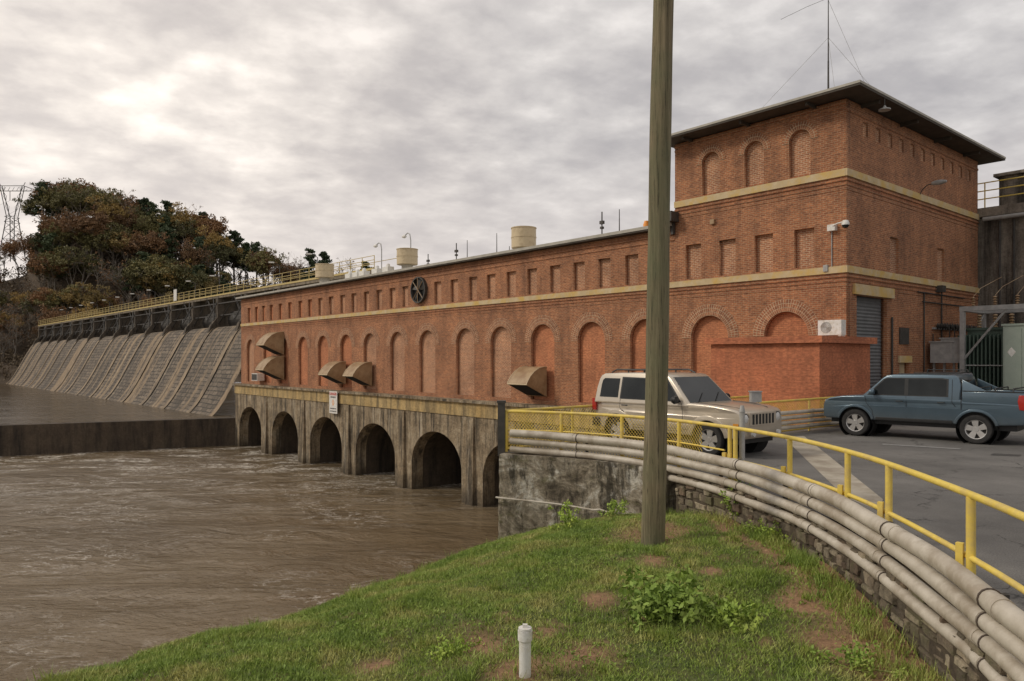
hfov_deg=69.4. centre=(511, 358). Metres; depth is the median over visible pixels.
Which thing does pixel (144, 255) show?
pine tree
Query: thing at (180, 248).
oak tree
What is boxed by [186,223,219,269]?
oak tree
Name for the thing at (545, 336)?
blind window
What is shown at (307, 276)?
pine tree
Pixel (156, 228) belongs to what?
oak tree
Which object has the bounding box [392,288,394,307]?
blind window
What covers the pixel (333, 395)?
warning sign
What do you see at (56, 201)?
oak tree
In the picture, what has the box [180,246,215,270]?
oak tree
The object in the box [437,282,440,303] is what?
blind window
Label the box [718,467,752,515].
leafy shrub
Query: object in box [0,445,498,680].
water
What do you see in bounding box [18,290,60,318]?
oak tree
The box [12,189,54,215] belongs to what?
oak tree
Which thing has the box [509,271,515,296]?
blind window
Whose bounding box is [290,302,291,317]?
blind window
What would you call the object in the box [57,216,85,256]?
oak tree
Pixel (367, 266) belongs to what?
pine tree
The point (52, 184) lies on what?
oak tree
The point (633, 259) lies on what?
blind window
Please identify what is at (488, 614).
clover patches
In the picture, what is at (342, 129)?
sky
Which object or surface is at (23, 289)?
bare tree
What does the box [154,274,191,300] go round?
oak tree
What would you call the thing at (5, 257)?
bare tree
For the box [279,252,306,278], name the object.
bare tree
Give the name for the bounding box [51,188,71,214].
pine tree
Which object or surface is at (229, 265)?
oak tree
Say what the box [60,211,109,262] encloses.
oak tree
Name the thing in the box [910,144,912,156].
blind window
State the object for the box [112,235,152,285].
oak tree
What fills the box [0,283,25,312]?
bare tree
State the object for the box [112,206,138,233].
oak tree
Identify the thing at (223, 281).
pine tree
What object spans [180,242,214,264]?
oak tree
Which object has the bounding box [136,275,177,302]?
maple tree
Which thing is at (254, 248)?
pine tree
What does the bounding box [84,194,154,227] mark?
maple tree
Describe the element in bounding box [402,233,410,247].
roof lamp
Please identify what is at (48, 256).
oak tree
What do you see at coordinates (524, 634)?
vent pipe
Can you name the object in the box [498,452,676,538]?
retaining wall
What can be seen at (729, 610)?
leafy shrub
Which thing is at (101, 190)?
oak tree
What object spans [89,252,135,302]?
bare tree
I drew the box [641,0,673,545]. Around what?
utility pole
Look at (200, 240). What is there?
pine tree
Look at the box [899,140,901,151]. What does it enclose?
blind window
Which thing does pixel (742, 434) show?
steel bollard
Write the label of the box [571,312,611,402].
blind window
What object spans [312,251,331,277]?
pine tree
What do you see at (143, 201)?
pine tree
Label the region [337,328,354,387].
blind window
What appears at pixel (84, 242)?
oak tree
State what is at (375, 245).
roof lamp
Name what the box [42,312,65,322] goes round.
oak tree
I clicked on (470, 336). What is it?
blind window
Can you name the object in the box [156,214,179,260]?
pine tree
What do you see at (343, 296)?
blind window
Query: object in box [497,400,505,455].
corner post
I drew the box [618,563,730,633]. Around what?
leafy shrub
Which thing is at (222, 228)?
oak tree
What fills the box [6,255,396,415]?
spillway dam
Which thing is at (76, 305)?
oak tree
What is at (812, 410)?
conduit pipe
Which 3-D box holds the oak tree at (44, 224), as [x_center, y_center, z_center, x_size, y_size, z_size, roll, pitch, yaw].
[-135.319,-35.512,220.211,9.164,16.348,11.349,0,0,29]
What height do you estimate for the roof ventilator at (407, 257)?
2.811 m
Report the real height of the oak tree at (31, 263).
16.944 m
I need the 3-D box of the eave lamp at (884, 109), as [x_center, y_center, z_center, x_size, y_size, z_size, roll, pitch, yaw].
[14.164,-9.650,28.088,0.433,0.440,0.440,0,0,-40]
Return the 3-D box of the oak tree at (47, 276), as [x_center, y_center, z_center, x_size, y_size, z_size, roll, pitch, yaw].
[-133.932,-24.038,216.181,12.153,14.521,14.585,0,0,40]
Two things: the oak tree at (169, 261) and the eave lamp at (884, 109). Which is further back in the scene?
the oak tree at (169, 261)
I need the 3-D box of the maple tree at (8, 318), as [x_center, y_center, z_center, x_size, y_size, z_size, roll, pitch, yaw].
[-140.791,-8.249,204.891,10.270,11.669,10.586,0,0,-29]
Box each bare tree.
[0,241,8,279]
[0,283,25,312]
[0,301,33,349]
[0,316,35,365]
[0,318,21,343]
[0,333,26,358]
[14,303,41,341]
[19,280,37,294]
[47,251,90,285]
[85,252,115,290]
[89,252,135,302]
[93,189,138,215]
[99,299,133,311]
[115,287,151,309]
[168,202,206,243]
[178,239,216,268]
[273,254,297,284]
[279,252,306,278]
[334,257,355,273]
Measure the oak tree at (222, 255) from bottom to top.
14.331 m
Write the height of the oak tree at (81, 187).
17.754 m
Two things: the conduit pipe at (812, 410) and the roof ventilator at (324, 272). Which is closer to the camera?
the conduit pipe at (812, 410)
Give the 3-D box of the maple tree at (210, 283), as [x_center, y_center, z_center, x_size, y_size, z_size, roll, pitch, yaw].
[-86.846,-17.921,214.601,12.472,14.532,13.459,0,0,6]
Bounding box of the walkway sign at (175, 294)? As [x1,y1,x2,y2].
[174,289,176,300]
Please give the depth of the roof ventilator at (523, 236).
48.30 m
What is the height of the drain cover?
0.001 m
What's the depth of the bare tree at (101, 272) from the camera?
212.31 m
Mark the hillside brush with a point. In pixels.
(5, 273)
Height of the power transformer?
3.980 m
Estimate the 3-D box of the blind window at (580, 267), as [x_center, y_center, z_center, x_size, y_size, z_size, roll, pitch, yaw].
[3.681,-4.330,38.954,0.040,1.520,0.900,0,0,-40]
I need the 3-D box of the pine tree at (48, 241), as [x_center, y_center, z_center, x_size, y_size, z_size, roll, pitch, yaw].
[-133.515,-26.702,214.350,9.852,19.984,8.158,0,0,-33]
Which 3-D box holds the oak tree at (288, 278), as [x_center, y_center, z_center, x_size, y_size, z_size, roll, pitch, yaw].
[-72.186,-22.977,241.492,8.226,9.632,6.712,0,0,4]
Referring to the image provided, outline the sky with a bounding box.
[0,0,1023,286]
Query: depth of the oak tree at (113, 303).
207.33 m
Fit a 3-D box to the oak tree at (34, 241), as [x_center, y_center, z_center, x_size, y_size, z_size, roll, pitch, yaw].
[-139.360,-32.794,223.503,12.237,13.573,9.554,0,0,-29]
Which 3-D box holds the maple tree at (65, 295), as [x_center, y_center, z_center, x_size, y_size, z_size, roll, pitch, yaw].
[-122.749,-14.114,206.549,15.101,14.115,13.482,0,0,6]
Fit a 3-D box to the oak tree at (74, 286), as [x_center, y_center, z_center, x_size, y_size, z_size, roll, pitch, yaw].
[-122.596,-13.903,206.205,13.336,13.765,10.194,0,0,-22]
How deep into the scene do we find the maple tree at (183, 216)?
231.84 m
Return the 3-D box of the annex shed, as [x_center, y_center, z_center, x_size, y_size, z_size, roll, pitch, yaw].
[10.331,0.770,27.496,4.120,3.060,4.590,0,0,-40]
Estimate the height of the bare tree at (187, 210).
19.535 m
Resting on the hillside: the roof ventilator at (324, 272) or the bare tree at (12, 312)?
the bare tree at (12, 312)
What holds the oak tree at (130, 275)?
on the hillside
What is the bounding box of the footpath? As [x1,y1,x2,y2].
[786,436,882,507]
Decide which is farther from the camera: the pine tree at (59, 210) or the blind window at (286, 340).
the pine tree at (59, 210)
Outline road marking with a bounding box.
[882,444,960,448]
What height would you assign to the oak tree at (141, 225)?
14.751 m
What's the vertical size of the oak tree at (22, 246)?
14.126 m
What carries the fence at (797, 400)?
on the parking lot
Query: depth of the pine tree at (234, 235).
238.84 m
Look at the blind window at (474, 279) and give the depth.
46.03 m
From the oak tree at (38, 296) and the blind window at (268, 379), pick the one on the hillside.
the oak tree at (38, 296)
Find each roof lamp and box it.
[373,243,381,268]
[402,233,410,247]
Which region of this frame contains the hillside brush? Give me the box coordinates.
[0,219,272,379]
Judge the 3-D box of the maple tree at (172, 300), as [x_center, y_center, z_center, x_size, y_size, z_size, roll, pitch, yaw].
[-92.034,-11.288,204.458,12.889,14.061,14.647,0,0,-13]
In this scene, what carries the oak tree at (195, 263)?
on the hillside
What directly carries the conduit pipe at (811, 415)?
on the conduit pipe at (806, 420)
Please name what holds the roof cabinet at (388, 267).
on the powerhouse building
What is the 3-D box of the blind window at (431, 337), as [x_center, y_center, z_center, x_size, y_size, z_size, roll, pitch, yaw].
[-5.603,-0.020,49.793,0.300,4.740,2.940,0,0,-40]
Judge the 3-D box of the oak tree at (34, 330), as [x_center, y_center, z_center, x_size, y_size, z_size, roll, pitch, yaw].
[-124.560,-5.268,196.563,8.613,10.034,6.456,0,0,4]
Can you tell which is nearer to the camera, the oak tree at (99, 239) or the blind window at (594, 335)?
the blind window at (594, 335)
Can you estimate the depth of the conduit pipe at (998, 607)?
8.74 m
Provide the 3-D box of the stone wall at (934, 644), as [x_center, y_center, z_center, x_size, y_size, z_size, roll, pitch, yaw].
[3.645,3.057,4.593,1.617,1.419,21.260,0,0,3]
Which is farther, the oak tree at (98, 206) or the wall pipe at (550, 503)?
the oak tree at (98, 206)
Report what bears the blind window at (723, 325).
in the powerhouse building
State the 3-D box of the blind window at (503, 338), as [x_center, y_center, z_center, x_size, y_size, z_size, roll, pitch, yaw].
[-0.573,-0.020,43.841,0.300,4.740,2.940,0,0,-40]
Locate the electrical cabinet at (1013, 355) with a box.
[1001,323,1023,389]
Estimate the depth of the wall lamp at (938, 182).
31.68 m
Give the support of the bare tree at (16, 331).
on the hillside
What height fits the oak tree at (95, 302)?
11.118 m
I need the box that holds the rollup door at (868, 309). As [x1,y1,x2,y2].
[857,296,880,387]
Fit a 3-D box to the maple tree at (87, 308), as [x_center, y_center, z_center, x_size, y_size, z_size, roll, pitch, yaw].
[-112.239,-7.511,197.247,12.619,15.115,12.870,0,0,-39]
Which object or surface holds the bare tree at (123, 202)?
on the hillside
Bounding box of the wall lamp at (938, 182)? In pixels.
[918,179,946,200]
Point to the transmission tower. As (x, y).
(11, 221)
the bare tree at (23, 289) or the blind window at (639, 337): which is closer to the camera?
the blind window at (639, 337)
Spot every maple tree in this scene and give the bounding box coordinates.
[0,311,23,340]
[8,287,46,320]
[47,282,96,311]
[68,301,103,319]
[72,285,117,309]
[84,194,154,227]
[90,226,146,265]
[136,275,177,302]
[148,258,205,302]
[153,291,181,304]
[157,201,208,242]
[189,225,244,275]
[191,271,232,294]
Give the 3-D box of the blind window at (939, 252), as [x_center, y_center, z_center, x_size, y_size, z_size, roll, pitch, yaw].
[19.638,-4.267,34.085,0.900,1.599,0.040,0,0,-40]
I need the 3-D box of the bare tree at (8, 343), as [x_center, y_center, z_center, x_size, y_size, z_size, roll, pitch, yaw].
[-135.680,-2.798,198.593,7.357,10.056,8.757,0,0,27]
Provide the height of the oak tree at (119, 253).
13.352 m
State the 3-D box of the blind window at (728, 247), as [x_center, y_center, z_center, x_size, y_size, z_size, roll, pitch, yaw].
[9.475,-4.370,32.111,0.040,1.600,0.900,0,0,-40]
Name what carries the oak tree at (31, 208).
on the hillside
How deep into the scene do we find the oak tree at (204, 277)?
211.82 m
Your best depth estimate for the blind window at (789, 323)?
29.98 m
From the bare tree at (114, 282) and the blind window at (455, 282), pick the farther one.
the bare tree at (114, 282)
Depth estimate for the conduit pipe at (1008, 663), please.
8.77 m
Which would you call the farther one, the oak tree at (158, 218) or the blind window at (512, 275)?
the oak tree at (158, 218)
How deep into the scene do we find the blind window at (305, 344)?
64.83 m
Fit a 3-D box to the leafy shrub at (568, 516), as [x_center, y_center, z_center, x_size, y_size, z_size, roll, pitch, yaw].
[1.051,2.936,13.873,0.799,0.538,0.505,0,0,0]
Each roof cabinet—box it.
[345,271,351,277]
[352,269,358,276]
[359,268,369,275]
[371,265,381,273]
[382,263,393,271]
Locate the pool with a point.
(23, 405)
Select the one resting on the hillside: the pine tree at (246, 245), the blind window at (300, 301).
the pine tree at (246, 245)
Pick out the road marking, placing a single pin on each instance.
(921, 446)
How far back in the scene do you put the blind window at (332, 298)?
60.68 m
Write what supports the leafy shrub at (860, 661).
on the grass bank
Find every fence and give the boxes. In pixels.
[505,396,748,447]
[757,396,838,431]
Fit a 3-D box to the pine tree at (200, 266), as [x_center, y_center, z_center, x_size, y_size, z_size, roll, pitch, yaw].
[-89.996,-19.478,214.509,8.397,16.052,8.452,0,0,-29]
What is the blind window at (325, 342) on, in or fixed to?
in the powerhouse building
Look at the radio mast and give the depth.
31.61 m
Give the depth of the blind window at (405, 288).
52.04 m
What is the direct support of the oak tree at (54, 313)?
on the hillside
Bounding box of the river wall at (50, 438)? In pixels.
[0,417,234,455]
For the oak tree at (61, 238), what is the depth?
216.93 m
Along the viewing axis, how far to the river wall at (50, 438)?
70.94 m
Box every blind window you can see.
[245,334,255,381]
[261,333,270,382]
[271,305,272,319]
[282,332,289,383]
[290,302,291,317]
[296,331,309,384]
[300,301,301,316]
[310,300,311,315]
[315,330,330,385]
[320,298,322,314]
[331,297,333,313]
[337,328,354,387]
[342,295,344,312]
[353,294,355,311]
[360,327,379,388]
[366,292,368,310]
[378,290,381,309]
[386,325,407,390]
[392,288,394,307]
[404,286,407,306]
[415,323,439,392]
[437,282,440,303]
[451,320,478,394]
[453,279,457,301]
[471,277,476,299]
[485,318,516,397]
[489,274,494,298]
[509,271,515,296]
[525,315,560,400]
[530,269,536,294]
[552,265,559,291]
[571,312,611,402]
[576,262,584,289]
[601,258,609,287]
[622,308,669,371]
[628,255,637,284]
[682,304,738,377]
[688,244,700,278]
[696,145,725,194]
[721,239,735,275]
[738,133,770,185]
[753,299,817,336]
[757,234,772,271]
[782,121,817,176]
[797,228,813,267]
[863,123,865,136]
[876,129,878,141]
[888,135,890,147]
[890,238,895,272]
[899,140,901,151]
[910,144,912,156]
[937,249,941,280]
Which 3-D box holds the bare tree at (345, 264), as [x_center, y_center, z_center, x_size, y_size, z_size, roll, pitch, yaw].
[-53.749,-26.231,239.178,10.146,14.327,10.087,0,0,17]
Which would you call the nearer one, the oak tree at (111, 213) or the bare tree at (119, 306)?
the bare tree at (119, 306)
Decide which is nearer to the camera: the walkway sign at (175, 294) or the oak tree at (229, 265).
the walkway sign at (175, 294)
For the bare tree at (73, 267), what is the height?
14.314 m
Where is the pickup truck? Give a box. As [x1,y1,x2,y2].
[824,372,1023,443]
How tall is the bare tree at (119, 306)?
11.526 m
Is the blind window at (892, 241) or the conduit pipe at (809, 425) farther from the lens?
the blind window at (892, 241)
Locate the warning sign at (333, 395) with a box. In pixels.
[329,391,337,413]
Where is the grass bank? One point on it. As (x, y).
(823, 640)
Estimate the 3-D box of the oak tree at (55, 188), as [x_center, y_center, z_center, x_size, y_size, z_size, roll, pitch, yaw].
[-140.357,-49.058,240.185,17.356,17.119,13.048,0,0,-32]
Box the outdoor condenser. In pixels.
[818,319,845,335]
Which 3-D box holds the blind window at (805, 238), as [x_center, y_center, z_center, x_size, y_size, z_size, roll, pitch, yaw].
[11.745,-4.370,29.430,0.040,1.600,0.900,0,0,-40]
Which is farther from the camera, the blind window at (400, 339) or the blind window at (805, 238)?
the blind window at (400, 339)
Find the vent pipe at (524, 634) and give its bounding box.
[518,623,531,678]
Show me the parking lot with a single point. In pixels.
(939, 511)
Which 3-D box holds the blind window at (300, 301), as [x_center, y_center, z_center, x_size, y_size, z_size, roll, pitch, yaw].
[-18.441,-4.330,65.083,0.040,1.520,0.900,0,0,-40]
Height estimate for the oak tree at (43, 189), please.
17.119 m
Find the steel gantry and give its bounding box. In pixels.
[959,275,1023,371]
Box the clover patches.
[101,513,930,680]
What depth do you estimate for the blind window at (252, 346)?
74.26 m
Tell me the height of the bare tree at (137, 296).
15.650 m
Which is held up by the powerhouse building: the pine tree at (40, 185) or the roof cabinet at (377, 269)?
the roof cabinet at (377, 269)
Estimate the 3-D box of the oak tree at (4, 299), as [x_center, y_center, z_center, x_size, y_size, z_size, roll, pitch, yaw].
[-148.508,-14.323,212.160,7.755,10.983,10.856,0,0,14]
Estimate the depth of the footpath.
15.12 m
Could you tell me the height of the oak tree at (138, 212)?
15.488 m
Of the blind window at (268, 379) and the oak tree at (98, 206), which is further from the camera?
the oak tree at (98, 206)
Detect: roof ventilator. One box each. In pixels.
[315,263,333,282]
[396,248,417,267]
[511,226,536,248]
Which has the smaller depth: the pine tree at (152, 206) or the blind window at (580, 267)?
the blind window at (580, 267)
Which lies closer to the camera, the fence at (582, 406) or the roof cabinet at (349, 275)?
the fence at (582, 406)
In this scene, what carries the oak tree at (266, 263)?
on the hillside
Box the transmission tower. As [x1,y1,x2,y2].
[0,182,31,261]
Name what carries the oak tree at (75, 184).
on the hillside
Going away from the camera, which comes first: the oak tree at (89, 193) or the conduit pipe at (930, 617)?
the conduit pipe at (930, 617)
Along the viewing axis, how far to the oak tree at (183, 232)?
231.03 m
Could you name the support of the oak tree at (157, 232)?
on the hillside
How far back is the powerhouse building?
36.31 m
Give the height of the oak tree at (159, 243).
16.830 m
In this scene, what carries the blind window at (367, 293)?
in the powerhouse building
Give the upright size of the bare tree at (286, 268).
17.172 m
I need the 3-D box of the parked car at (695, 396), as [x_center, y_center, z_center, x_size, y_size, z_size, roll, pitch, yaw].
[4.408,1.329,19.000,2.380,2.108,4.770,0,0,-40]
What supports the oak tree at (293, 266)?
on the hillside
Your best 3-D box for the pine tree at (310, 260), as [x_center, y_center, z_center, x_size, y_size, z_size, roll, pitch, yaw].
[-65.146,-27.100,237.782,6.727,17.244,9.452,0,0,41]
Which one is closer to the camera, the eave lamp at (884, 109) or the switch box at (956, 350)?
the eave lamp at (884, 109)
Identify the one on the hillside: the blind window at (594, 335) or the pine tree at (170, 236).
the pine tree at (170, 236)
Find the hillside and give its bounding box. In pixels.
[0,240,255,383]
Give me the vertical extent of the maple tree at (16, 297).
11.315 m
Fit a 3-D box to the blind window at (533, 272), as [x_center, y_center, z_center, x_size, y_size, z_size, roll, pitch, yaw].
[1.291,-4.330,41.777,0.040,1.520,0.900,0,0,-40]
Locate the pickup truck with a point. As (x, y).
(967, 408)
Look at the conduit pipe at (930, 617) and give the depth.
8.58 m
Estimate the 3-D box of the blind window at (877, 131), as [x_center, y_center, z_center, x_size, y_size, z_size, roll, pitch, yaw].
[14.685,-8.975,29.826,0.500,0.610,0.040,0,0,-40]
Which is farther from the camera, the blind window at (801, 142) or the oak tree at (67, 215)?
the oak tree at (67, 215)
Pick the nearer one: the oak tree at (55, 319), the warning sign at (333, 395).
the warning sign at (333, 395)
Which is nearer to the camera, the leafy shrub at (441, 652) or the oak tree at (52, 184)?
the leafy shrub at (441, 652)
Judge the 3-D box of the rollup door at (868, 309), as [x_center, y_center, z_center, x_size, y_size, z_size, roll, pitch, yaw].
[14.188,-0.075,29.609,2.700,4.750,0.030,0,0,-40]
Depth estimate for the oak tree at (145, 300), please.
205.60 m
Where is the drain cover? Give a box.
[991,453,1019,455]
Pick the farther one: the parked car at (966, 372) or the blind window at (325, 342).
the blind window at (325, 342)
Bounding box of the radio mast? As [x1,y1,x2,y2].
[763,0,869,106]
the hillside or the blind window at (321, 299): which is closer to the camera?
the blind window at (321, 299)
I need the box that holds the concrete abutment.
[977,169,1023,327]
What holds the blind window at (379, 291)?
in the powerhouse building
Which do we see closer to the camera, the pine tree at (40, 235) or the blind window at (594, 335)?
the blind window at (594, 335)
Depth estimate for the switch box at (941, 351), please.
32.30 m
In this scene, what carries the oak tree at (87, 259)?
on the hillside
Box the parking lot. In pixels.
[508,425,1023,610]
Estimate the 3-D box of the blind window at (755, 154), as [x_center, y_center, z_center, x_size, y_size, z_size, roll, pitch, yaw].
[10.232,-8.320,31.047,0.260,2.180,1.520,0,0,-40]
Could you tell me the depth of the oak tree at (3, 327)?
204.42 m
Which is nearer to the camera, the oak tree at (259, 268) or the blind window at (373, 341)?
the blind window at (373, 341)
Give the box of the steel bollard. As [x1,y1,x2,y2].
[739,405,744,481]
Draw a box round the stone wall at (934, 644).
[675,474,1014,680]
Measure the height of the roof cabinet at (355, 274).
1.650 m
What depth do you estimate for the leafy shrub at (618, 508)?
14.36 m
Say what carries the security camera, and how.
attached to the powerhouse building
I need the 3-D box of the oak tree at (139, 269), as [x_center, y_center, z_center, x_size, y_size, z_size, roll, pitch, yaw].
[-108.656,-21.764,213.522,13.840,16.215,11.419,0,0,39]
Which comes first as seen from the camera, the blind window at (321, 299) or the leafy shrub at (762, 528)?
the leafy shrub at (762, 528)
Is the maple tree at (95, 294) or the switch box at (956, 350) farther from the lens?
the maple tree at (95, 294)
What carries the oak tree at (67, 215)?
on the hillside
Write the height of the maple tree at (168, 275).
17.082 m
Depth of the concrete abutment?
36.51 m
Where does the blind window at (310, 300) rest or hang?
in the powerhouse building
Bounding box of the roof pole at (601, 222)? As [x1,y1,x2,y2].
[599,212,604,233]
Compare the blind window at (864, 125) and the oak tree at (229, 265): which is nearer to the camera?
the blind window at (864, 125)
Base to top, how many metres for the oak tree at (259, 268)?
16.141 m
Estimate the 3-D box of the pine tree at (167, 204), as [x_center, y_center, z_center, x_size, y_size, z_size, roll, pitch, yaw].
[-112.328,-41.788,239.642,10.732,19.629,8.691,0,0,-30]
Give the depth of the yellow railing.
10.27 m
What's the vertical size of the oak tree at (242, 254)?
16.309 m
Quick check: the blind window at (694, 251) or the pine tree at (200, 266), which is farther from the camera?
the pine tree at (200, 266)
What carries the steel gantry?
on the parking lot
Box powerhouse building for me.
[233,80,1005,522]
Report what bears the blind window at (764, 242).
in the powerhouse building
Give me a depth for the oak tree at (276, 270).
238.58 m
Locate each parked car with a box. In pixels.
[592,369,780,455]
[923,369,977,386]
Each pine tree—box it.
[23,182,55,218]
[32,232,69,288]
[33,220,59,249]
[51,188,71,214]
[122,250,151,298]
[136,197,155,222]
[145,201,160,222]
[151,225,180,263]
[155,199,174,226]
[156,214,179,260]
[186,236,215,273]
[187,264,216,297]
[191,211,209,241]
[216,271,234,293]
[220,230,244,283]
[237,242,252,286]
[241,241,262,286]
[295,248,316,280]
[302,272,313,279]
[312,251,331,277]
[360,261,369,269]
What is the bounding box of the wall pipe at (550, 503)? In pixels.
[496,496,608,511]
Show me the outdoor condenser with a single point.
(832, 327)
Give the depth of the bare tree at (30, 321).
205.39 m
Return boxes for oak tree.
[0,239,20,277]
[0,291,13,309]
[0,316,14,347]
[9,231,41,277]
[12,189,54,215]
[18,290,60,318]
[19,198,54,220]
[21,248,69,306]
[23,287,57,312]
[25,253,82,287]
[27,231,73,253]
[27,320,42,335]
[29,182,59,218]
[32,211,64,245]
[32,289,71,310]
[33,184,100,215]
[33,246,78,290]
[34,304,77,324]
[38,313,65,324]
[39,181,80,218]
[41,219,76,256]
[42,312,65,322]
[43,186,71,216]
[49,180,99,217]
[53,244,105,288]
[54,178,97,210]
[55,206,78,245]
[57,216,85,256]
[58,284,96,312]
[59,178,103,214]
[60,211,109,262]
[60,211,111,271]
[66,227,92,263]
[69,186,108,214]
[70,288,94,312]
[84,222,132,267]
[84,294,101,311]
[86,187,132,210]
[90,199,114,224]
[91,294,124,313]
[101,207,117,224]
[101,235,120,270]
[109,256,153,304]
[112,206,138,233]
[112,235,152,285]
[113,194,141,214]
[117,231,149,258]
[121,204,147,228]
[122,258,153,301]
[123,254,169,298]
[126,215,158,235]
[128,230,168,254]
[134,210,181,233]
[139,231,179,257]
[139,294,159,307]
[144,257,192,300]
[146,223,160,236]
[147,255,193,302]
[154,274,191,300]
[161,236,190,263]
[162,260,199,299]
[168,265,216,299]
[172,220,204,244]
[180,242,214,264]
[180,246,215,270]
[185,210,230,235]
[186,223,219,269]
[203,239,242,279]
[213,240,235,284]
[230,242,263,277]
[237,247,287,286]
[244,250,281,285]
[269,263,292,282]
[277,261,301,276]
[280,273,296,282]
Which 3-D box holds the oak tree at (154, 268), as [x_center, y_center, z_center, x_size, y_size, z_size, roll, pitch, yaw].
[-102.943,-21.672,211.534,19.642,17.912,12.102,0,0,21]
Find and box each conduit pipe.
[509,429,1023,640]
[509,438,1023,663]
[510,446,1023,680]
[667,475,1009,680]
[781,408,823,414]
[781,413,823,419]
[781,417,831,424]
[781,421,838,429]
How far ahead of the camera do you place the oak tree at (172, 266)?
211.38 m
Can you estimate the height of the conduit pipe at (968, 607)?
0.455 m
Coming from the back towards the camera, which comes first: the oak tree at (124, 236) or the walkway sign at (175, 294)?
the oak tree at (124, 236)
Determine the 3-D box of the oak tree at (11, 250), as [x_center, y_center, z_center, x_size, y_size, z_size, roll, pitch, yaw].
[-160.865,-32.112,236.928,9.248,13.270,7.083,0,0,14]
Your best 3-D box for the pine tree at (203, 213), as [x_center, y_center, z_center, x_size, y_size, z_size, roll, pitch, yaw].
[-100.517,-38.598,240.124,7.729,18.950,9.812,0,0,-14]
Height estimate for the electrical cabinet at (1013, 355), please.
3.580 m
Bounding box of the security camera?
[823,220,849,271]
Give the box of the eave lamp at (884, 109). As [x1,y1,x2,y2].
[878,99,890,111]
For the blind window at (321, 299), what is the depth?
62.21 m
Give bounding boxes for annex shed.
[705,335,876,424]
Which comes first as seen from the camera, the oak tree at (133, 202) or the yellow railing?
the yellow railing
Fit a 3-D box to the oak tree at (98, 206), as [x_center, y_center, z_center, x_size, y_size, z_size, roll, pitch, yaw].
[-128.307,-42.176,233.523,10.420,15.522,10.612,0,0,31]
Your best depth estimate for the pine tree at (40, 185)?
236.70 m
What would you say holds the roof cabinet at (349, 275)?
on the powerhouse building
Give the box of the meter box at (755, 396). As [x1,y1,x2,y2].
[748,391,762,402]
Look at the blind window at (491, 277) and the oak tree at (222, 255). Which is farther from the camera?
the oak tree at (222, 255)
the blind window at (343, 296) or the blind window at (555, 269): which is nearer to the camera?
the blind window at (555, 269)
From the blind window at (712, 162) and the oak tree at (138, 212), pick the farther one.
the oak tree at (138, 212)
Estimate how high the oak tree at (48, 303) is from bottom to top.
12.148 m
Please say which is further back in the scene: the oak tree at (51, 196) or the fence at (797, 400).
the oak tree at (51, 196)
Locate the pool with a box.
[0,382,240,424]
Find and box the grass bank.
[54,517,943,680]
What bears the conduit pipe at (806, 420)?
on the conduit pipe at (809, 425)
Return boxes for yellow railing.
[505,410,1023,593]
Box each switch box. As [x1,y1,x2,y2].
[929,341,954,371]
[939,337,959,370]
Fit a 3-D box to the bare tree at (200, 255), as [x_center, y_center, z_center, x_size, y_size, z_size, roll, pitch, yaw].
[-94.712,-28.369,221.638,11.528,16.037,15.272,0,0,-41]
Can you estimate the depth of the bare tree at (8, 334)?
199.18 m
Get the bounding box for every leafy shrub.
[421,633,483,663]
[548,499,587,528]
[597,498,628,516]
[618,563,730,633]
[699,595,769,633]
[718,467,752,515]
[744,518,788,540]
[807,639,910,679]
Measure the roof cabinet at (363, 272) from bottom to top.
1.650 m
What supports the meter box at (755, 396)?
on the parking lot
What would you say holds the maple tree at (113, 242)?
on the hillside
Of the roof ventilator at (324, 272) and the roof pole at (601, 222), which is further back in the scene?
the roof ventilator at (324, 272)
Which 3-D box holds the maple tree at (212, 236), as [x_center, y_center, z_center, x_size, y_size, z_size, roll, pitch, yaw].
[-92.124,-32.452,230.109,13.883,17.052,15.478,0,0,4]
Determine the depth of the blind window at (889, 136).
30.60 m
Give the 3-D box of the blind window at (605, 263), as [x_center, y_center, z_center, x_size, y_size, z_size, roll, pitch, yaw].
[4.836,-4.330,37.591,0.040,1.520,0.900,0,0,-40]
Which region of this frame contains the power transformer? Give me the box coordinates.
[958,314,1014,388]
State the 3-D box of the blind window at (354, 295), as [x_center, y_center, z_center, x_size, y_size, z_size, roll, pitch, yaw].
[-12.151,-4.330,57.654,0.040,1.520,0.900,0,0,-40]
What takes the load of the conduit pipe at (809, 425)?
on the parking lot
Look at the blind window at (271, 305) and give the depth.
70.21 m

